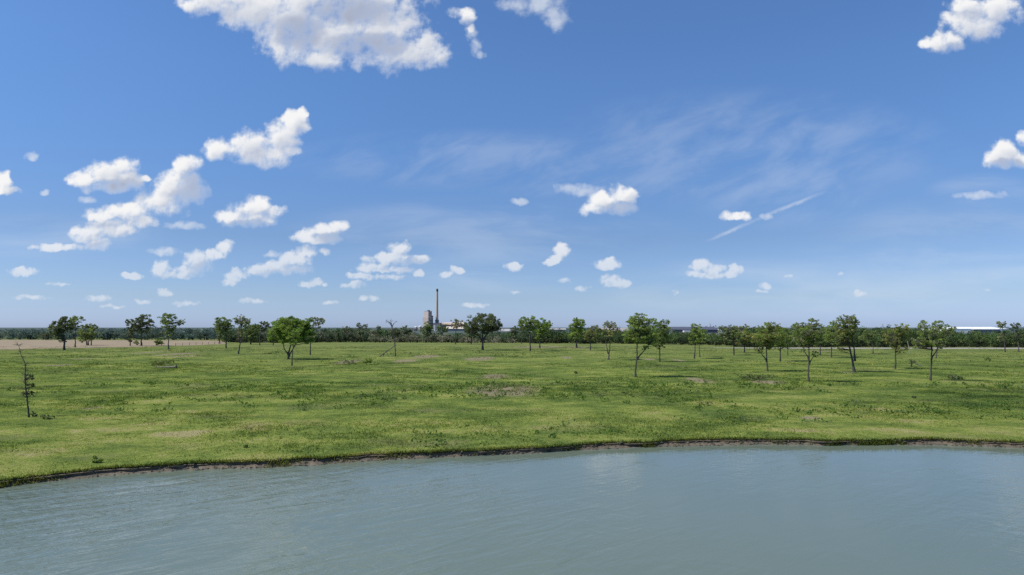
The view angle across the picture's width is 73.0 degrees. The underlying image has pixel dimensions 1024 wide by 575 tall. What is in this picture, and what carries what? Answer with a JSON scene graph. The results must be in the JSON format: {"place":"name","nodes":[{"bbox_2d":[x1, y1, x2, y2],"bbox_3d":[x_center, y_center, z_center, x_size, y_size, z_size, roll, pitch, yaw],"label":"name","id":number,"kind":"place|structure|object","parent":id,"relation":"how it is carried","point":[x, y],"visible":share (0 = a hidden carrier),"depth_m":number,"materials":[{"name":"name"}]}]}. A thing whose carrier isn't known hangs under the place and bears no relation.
{"place":"outdoors","nodes":[
{"label":"outdoors","id":0,"kind":"place"},
{"bbox_2d":[0,340,225,348],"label":"field","id":1,"kind":"structure","parent":0,"point":[26,344],"depth_m":338.64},
{"bbox_2d":[38,332,51,339],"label":"meadow tree","id":2,"kind":"object","parent":1,"relation":"on","point":[46,334],"visible":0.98,"depth_m":432.70,"materials":[{"name":"green plant"}]},
{"bbox_2d":[68,315,85,346],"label":"meadow tree","id":3,"kind":"object","parent":1,"relation":"on","point":[76,319],"visible":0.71,"depth_m":273.70,"materials":[{"name":"green plant"}]},
{"bbox_2d":[76,323,98,344],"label":"meadow tree","id":4,"kind":"object","parent":1,"relation":"on","point":[89,336],"visible":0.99,"depth_m":305.16,"materials":[{"name":"green plant"}]},
{"bbox_2d":[125,319,137,345],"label":"meadow tree","id":5,"kind":"object","parent":1,"relation":"on","point":[132,330],"visible":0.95,"depth_m":296.56,"materials":[{"name":"green plant"}]},
{"bbox_2d":[131,314,154,345],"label":"meadow tree","id":6,"kind":"object","parent":1,"relation":"on","point":[140,320],"visible":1,"depth_m":297.06,"materials":[{"name":"green plant"}]},
{"bbox_2d":[154,337,164,344],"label":"bush","id":7,"kind":"object","parent":1,"relation":"on","point":[157,341],"visible":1,"depth_m":304.53,"materials":[{"name":"green plant"}]},
{"bbox_2d":[215,329,222,343],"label":"meadow tree","id":8,"kind":"object","parent":1,"relation":"on","point":[219,336],"visible":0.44,"depth_m":335.21,"materials":[{"name":"green plant"}]},
{"bbox_2d":[0,444,1023,574],"bbox_3d":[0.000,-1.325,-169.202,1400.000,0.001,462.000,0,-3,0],"label":"water","id":9,"kind":"structure","parent":0,"point":[762,509],"depth_m":30.68,"materials":[{"name":"liquid"}]},
{"bbox_2d":[0,328,1023,487],"bbox_3d":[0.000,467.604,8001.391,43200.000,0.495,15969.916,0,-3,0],"label":"ground","id":10,"kind":"structure","parent":0,"point":[132,450],"depth_m":77.26,"materials":[{"name":"green plant"}]},
{"bbox_2d":[13,341,35,416],"bbox_3d":[-44.455,8.409,62.913,2.210,7.267,1.341,0,-3,0],"label":"dead tree","id":11,"kind":"object","parent":10,"relation":"on","point":[26,393],"visible":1,"depth_m":62.86,"materials":[{"name":"wood"}]},
{"bbox_2d":[39,414,55,418],"bbox_3d":[-41.044,11.509,61.123,1.534,0.711,0.931,-1,-3,15],"label":"bush","id":12,"kind":"object","parent":10,"relation":"on","point":[47,416],"visible":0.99,"depth_m":61.03,"materials":[{"name":"green plant"}]},
{"bbox_2d":[48,316,76,349],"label":"meadow tree","id":13,"kind":"object","parent":10,"relation":"on","point":[58,331],"visible":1,"depth_m":241.58,"materials":[{"name":"green plant"}]},
{"bbox_2d":[91,455,102,462],"bbox_3d":[-24.495,10.242,40.836,0.657,0.706,0.563,0,-3,0],"label":"weed plant","id":14,"kind":"object","parent":10,"relation":"on","point":[94,459],"visible":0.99,"depth_m":40.77,"materials":[{"name":"green plant"}]},
{"bbox_2d":[0,327,222,339],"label":"wood","id":15,"kind":"object","parent":10,"relation":"on","point":[189,333],"visible":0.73,"depth_m":445.77,"materials":[{"name":"green plant"}]},
{"bbox_2d":[149,359,174,365],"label":"bush","id":16,"kind":"object","parent":10,"relation":"on","point":[155,362],"visible":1,"depth_m":144.82,"materials":[{"name":"green plant"}]},
{"bbox_2d":[155,364,176,367],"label":"fallen log","id":17,"kind":"object","parent":10,"relation":"on","point":[167,366],"visible":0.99,"depth_m":133.85,"materials":[{"name":"wood"}]},
{"bbox_2d":[157,313,184,348],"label":"meadow tree","id":18,"kind":"object","parent":10,"relation":"on","point":[165,322],"visible":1,"depth_m":253.18,"materials":[{"name":"green plant"}]},
{"bbox_2d":[0,326,372,331],"bbox_3d":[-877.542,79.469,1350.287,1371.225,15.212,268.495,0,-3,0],"label":"distant wood","id":19,"kind":"object","parent":10,"relation":"on","point":[114,329],"visible":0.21,"depth_m":1342.84,"materials":[{"name":"green plant"}]},
{"bbox_2d":[213,317,234,347],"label":"meadow tree","id":20,"kind":"object","parent":10,"relation":"on","point":[224,325],"visible":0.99,"depth_m":265.84,"materials":[{"name":"green plant"}]},
{"bbox_2d":[232,314,251,353],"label":"meadow tree","id":21,"kind":"object","parent":10,"relation":"on","point":[244,321],"visible":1,"depth_m":207.61,"materials":[{"name":"green plant"}]},
{"bbox_2d":[239,323,260,343],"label":"meadow tree","id":22,"kind":"object","parent":10,"relation":"on","point":[250,332],"visible":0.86,"depth_m":324.11,"materials":[{"name":"green plant"}]},
{"bbox_2d":[257,321,269,344],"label":"meadow tree","id":23,"kind":"object","parent":10,"relation":"on","point":[263,329],"visible":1,"depth_m":305.65,"materials":[{"name":"green plant"}]},
{"bbox_2d":[267,316,316,358],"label":"meadow tree","id":24,"kind":"object","parent":10,"relation":"on","point":[282,328],"visible":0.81,"depth_m":171.47,"materials":[{"name":"green plant"}]},
{"bbox_2d":[286,328,302,365],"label":"meadow tree","id":25,"kind":"object","parent":10,"relation":"on","point":[296,333],"visible":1,"depth_m":142.34,"materials":[{"name":"green plant"}]},
{"bbox_2d":[309,317,324,354],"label":"meadow tree","id":26,"kind":"object","parent":10,"relation":"on","point":[317,319],"visible":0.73,"depth_m":200.11,"materials":[{"name":"green plant"}]},
{"bbox_2d":[340,359,354,363],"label":"bush","id":27,"kind":"object","parent":10,"relation":"on","point":[346,361],"visible":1,"depth_m":149.19,"materials":[{"name":"green plant"}]},
{"bbox_2d":[356,323,367,337],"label":"meadow tree","id":28,"kind":"object","parent":10,"relation":"on","point":[362,326],"visible":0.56,"depth_m":385.13,"materials":[{"name":"green plant"}]},
{"bbox_2d":[363,358,372,363],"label":"bush","id":29,"kind":"object","parent":10,"relation":"on","point":[369,360],"visible":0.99,"depth_m":150.07,"materials":[{"name":"green plant"}]},
{"bbox_2d":[218,327,543,342],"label":"wood","id":30,"kind":"object","parent":10,"relation":"on","point":[337,335],"visible":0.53,"depth_m":373.34,"materials":[{"name":"green plant"}]},
{"bbox_2d":[386,320,396,356],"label":"dead tree","id":31,"kind":"object","parent":10,"relation":"on","point":[390,323],"visible":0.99,"depth_m":188.37,"materials":[{"name":"brown plant"}]},
{"bbox_2d":[389,327,399,337],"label":"meadow tree","id":32,"kind":"object","parent":10,"relation":"on","point":[397,333],"visible":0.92,"depth_m":371.15,"materials":[{"name":"green plant"}]},
{"bbox_2d":[400,325,411,335],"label":"meadow tree","id":33,"kind":"object","parent":10,"relation":"on","point":[408,330],"visible":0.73,"depth_m":385.17,"materials":[{"name":"green plant"}]},
{"bbox_2d":[420,322,434,338],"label":"meadow tree","id":34,"kind":"object","parent":10,"relation":"on","point":[427,329],"visible":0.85,"depth_m":370.59,"materials":[{"name":"green plant"}]},
{"bbox_2d":[423,310,432,330],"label":"plant tower","id":35,"kind":"structure","parent":10,"relation":"on","point":[428,317],"depth_m":1500.17,"materials":[{"name":"concrete"}]},
{"bbox_2d":[435,289,438,322],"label":"chimney","id":36,"kind":"object","parent":10,"relation":"on","point":[436,320],"visible":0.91,"depth_m":1507.81,"materials":[{"name":"concrete"}]},
{"bbox_2d":[433,323,443,329],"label":"plant building","id":37,"kind":"structure","parent":10,"relation":"on","point":[435,324],"depth_m":1491.88,"materials":[{"name":"concrete"}]},
{"bbox_2d":[368,332,516,342],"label":"brush","id":38,"kind":"object","parent":10,"relation":"on","point":[418,339],"visible":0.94,"depth_m":359.05,"materials":[{"name":"green plant"}]},
{"bbox_2d":[436,324,448,334],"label":"meadow tree","id":39,"kind":"object","parent":10,"relation":"on","point":[442,329],"visible":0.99,"depth_m":371.30,"materials":[{"name":"green plant"}]},
{"bbox_2d":[442,322,463,325],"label":"storage hall","id":40,"kind":"structure","parent":10,"relation":"on","point":[444,323],"depth_m":1528.15,"materials":[{"name":"paint"}]},
{"bbox_2d":[446,326,463,330],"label":"storage hall","id":41,"kind":"structure","parent":10,"relation":"on","point":[458,329],"depth_m":1472.30,"materials":[{"name":"paint"}]},
{"bbox_2d":[450,319,463,343],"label":"meadow tree","id":42,"kind":"object","parent":10,"relation":"on","point":[456,326],"visible":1,"depth_m":324.80,"materials":[{"name":"green plant"}]},
{"bbox_2d":[462,322,475,343],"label":"meadow tree","id":43,"kind":"object","parent":10,"relation":"on","point":[471,336],"visible":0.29,"depth_m":324.63,"materials":[{"name":"green plant"}]},
{"bbox_2d":[464,313,502,349],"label":"meadow tree","id":44,"kind":"object","parent":10,"relation":"on","point":[487,324],"visible":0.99,"depth_m":240.99,"materials":[{"name":"green plant"}]},
{"bbox_2d":[510,325,518,340],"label":"meadow tree","id":45,"kind":"object","parent":10,"relation":"on","point":[512,329],"visible":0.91,"depth_m":357.61,"materials":[{"name":"green plant"}]},
{"bbox_2d":[6,379,1023,447],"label":"weeds","id":46,"kind":"object","parent":10,"relation":"on","point":[112,400],"visible":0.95,"depth_m":78.54,"materials":[{"name":"green plant"}]},
{"bbox_2d":[517,315,539,350],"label":"meadow tree","id":47,"kind":"object","parent":10,"relation":"on","point":[523,319],"visible":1,"depth_m":230.95,"materials":[{"name":"green plant"}]},
{"bbox_2d":[532,317,552,347],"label":"meadow tree","id":48,"kind":"object","parent":10,"relation":"on","point":[544,324],"visible":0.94,"depth_m":266.09,"materials":[{"name":"green plant"}]},
{"bbox_2d":[550,328,565,331],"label":"shed","id":49,"kind":"structure","parent":10,"relation":"on","point":[555,329],"depth_m":1198.27,"materials":[{"name":"paint"}]},
{"bbox_2d":[568,317,585,347],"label":"meadow tree","id":50,"kind":"object","parent":10,"relation":"on","point":[574,327],"visible":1,"depth_m":265.93,"materials":[{"name":"green plant"}]},
{"bbox_2d":[582,325,600,349],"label":"meadow tree","id":51,"kind":"object","parent":10,"relation":"on","point":[597,329],"visible":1,"depth_m":241.31,"materials":[{"name":"green plant"}]},
{"bbox_2d":[602,321,620,359],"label":"meadow tree","id":52,"kind":"object","parent":10,"relation":"on","point":[608,325],"visible":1,"depth_m":169.03,"materials":[{"name":"green plant"}]},
{"bbox_2d":[601,328,628,331],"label":"shed","id":53,"kind":"structure","parent":10,"relation":"on","point":[622,329],"depth_m":1110.65,"materials":[{"name":"paint"}]},
{"bbox_2d":[528,327,742,345],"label":"wood","id":54,"kind":"object","parent":10,"relation":"on","point":[563,337],"visible":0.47,"depth_m":339.99,"materials":[{"name":"green plant"}]},
{"bbox_2d":[623,312,659,376],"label":"meadow tree","id":55,"kind":"object","parent":10,"relation":"on","point":[635,323],"visible":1,"depth_m":111.77,"materials":[{"name":"green plant"}]},
{"bbox_2d":[650,319,670,361],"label":"meadow tree","id":56,"kind":"object","parent":10,"relation":"on","point":[663,330],"visible":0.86,"depth_m":159.80,"materials":[{"name":"green plant"}]},
{"bbox_2d":[666,327,721,332],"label":"shed","id":57,"kind":"structure","parent":10,"relation":"on","point":[688,329],"depth_m":1000.07,"materials":[{"name":"paint"}]},
{"bbox_2d":[687,323,705,358],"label":"meadow tree","id":58,"kind":"object","parent":10,"relation":"on","point":[697,334],"visible":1,"depth_m":177.62,"materials":[{"name":"green plant"}]},
{"bbox_2d":[696,326,709,356],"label":"meadow tree","id":59,"kind":"object","parent":10,"relation":"on","point":[702,338],"visible":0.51,"depth_m":185.99,"materials":[{"name":"green plant"}]},
{"bbox_2d":[717,325,743,354],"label":"meadow tree","id":60,"kind":"object","parent":10,"relation":"on","point":[726,329],"visible":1,"depth_m":198.21,"materials":[{"name":"green plant"}]},
{"bbox_2d":[734,324,752,352],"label":"meadow tree","id":61,"kind":"object","parent":10,"relation":"on","point":[745,335],"visible":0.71,"depth_m":216.29,"materials":[{"name":"green plant"}]},
{"bbox_2d":[479,326,1023,331],"bbox_3d":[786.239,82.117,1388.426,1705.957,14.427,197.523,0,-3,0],"label":"distant wood","id":62,"kind":"object","parent":10,"relation":"on","point":[1013,329],"visible":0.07,"depth_m":1349.62,"materials":[{"name":"green plant"}]},
{"bbox_2d":[737,373,774,379],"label":"bush","id":63,"kind":"object","parent":10,"relation":"on","point":[752,376],"visible":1,"depth_m":104.32,"materials":[{"name":"green plant"}]},
{"bbox_2d":[751,322,781,371],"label":"meadow tree","id":64,"kind":"object","parent":10,"relation":"on","point":[769,339],"visible":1,"depth_m":126.80,"materials":[{"name":"green plant"}]},
{"bbox_2d":[773,327,792,360],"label":"meadow tree","id":65,"kind":"object","parent":10,"relation":"on","point":[787,340],"visible":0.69,"depth_m":163.50,"materials":[{"name":"green plant"}]},
{"bbox_2d":[785,330,795,354],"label":"meadow tree","id":66,"kind":"object","parent":10,"relation":"on","point":[793,343],"visible":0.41,"depth_m":196.25,"materials":[{"name":"green plant"}]},
{"bbox_2d":[790,318,826,381],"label":"meadow tree","id":67,"kind":"object","parent":10,"relation":"on","point":[808,332],"visible":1,"depth_m":101.61,"materials":[{"name":"green plant"}]},
{"bbox_2d":[812,331,827,355],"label":"meadow tree","id":68,"kind":"object","parent":10,"relation":"on","point":[820,343],"visible":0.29,"depth_m":196.10,"materials":[{"name":"green plant"}]},
{"bbox_2d":[822,320,839,357],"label":"meadow tree","id":69,"kind":"object","parent":10,"relation":"on","point":[828,335],"visible":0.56,"depth_m":183.62,"materials":[{"name":"green plant"}]},
{"bbox_2d":[831,314,860,371],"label":"meadow tree","id":70,"kind":"object","parent":10,"relation":"on","point":[844,332],"visible":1,"depth_m":125.19,"materials":[{"name":"green plant"}]},
{"bbox_2d":[857,329,878,353],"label":"meadow tree","id":71,"kind":"object","parent":10,"relation":"on","point":[865,335],"visible":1,"depth_m":208.62,"materials":[{"name":"green plant"}]},
{"bbox_2d":[728,325,1023,347],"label":"wood","id":72,"kind":"object","parent":10,"relation":"on","point":[979,339],"visible":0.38,"depth_m":280.63,"materials":[{"name":"green plant"}]},
{"bbox_2d":[881,323,913,368],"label":"meadow tree","id":73,"kind":"object","parent":10,"relation":"on","point":[897,334],"visible":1,"depth_m":133.84,"materials":[{"name":"green plant"}]},
{"bbox_2d":[905,359,921,366],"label":"bush","id":74,"kind":"object","parent":10,"relation":"on","point":[912,362],"visible":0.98,"depth_m":140.81,"materials":[{"name":"green plant"}]},
{"bbox_2d":[911,320,956,380],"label":"meadow tree","id":75,"kind":"object","parent":10,"relation":"on","point":[926,340],"visible":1,"depth_m":104.15,"materials":[{"name":"green plant"}]},
{"bbox_2d":[934,340,945,357],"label":"meadow tree","id":76,"kind":"object","parent":10,"relation":"on","point":[941,346],"visible":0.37,"depth_m":178.22,"materials":[{"name":"green plant"}]},
{"bbox_2d":[945,373,965,378],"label":"bush","id":77,"kind":"object","parent":10,"relation":"on","point":[953,377],"visible":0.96,"depth_m":107.47,"materials":[{"name":"green plant"}]},
{"bbox_2d":[922,327,1005,332],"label":"warehouse","id":78,"kind":"structure","parent":10,"relation":"on","point":[983,329],"depth_m":898.75,"materials":[{"name":"paint"}]},
{"bbox_2d":[996,321,1008,351],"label":"meadow tree","id":79,"kind":"object","parent":10,"relation":"on","point":[1004,338],"visible":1,"depth_m":221.24,"materials":[{"name":"green plant"}]},
{"bbox_2d":[998,383,1010,388],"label":"bush","id":80,"kind":"object","parent":10,"relation":"on","point":[1005,386],"visible":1,"depth_m":90.22,"materials":[{"name":"green plant"}]},
{"bbox_2d":[1010,323,1023,351],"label":"meadow tree","id":81,"kind":"object","parent":10,"relation":"on","point":[1018,338],"visible":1,"depth_m":226.23,"materials":[{"name":"green plant"}]},
{"bbox_2d":[0,438,1023,487],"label":"bank","id":82,"kind":"structure","parent":0,"point":[90,473],"depth_m":45.06,"materials":[{"name":"brown soil"}]},
{"bbox_2d":[0,0,1023,327],"label":"sky","id":83,"kind":"structure","parent":0,"point":[752,163],"materials":[{"name":"blue"}]},
{"bbox_2d":[793,348,1023,348],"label":"road","id":84,"kind":"structure","parent":0,"point":[910,348],"depth_m":259.02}
]}

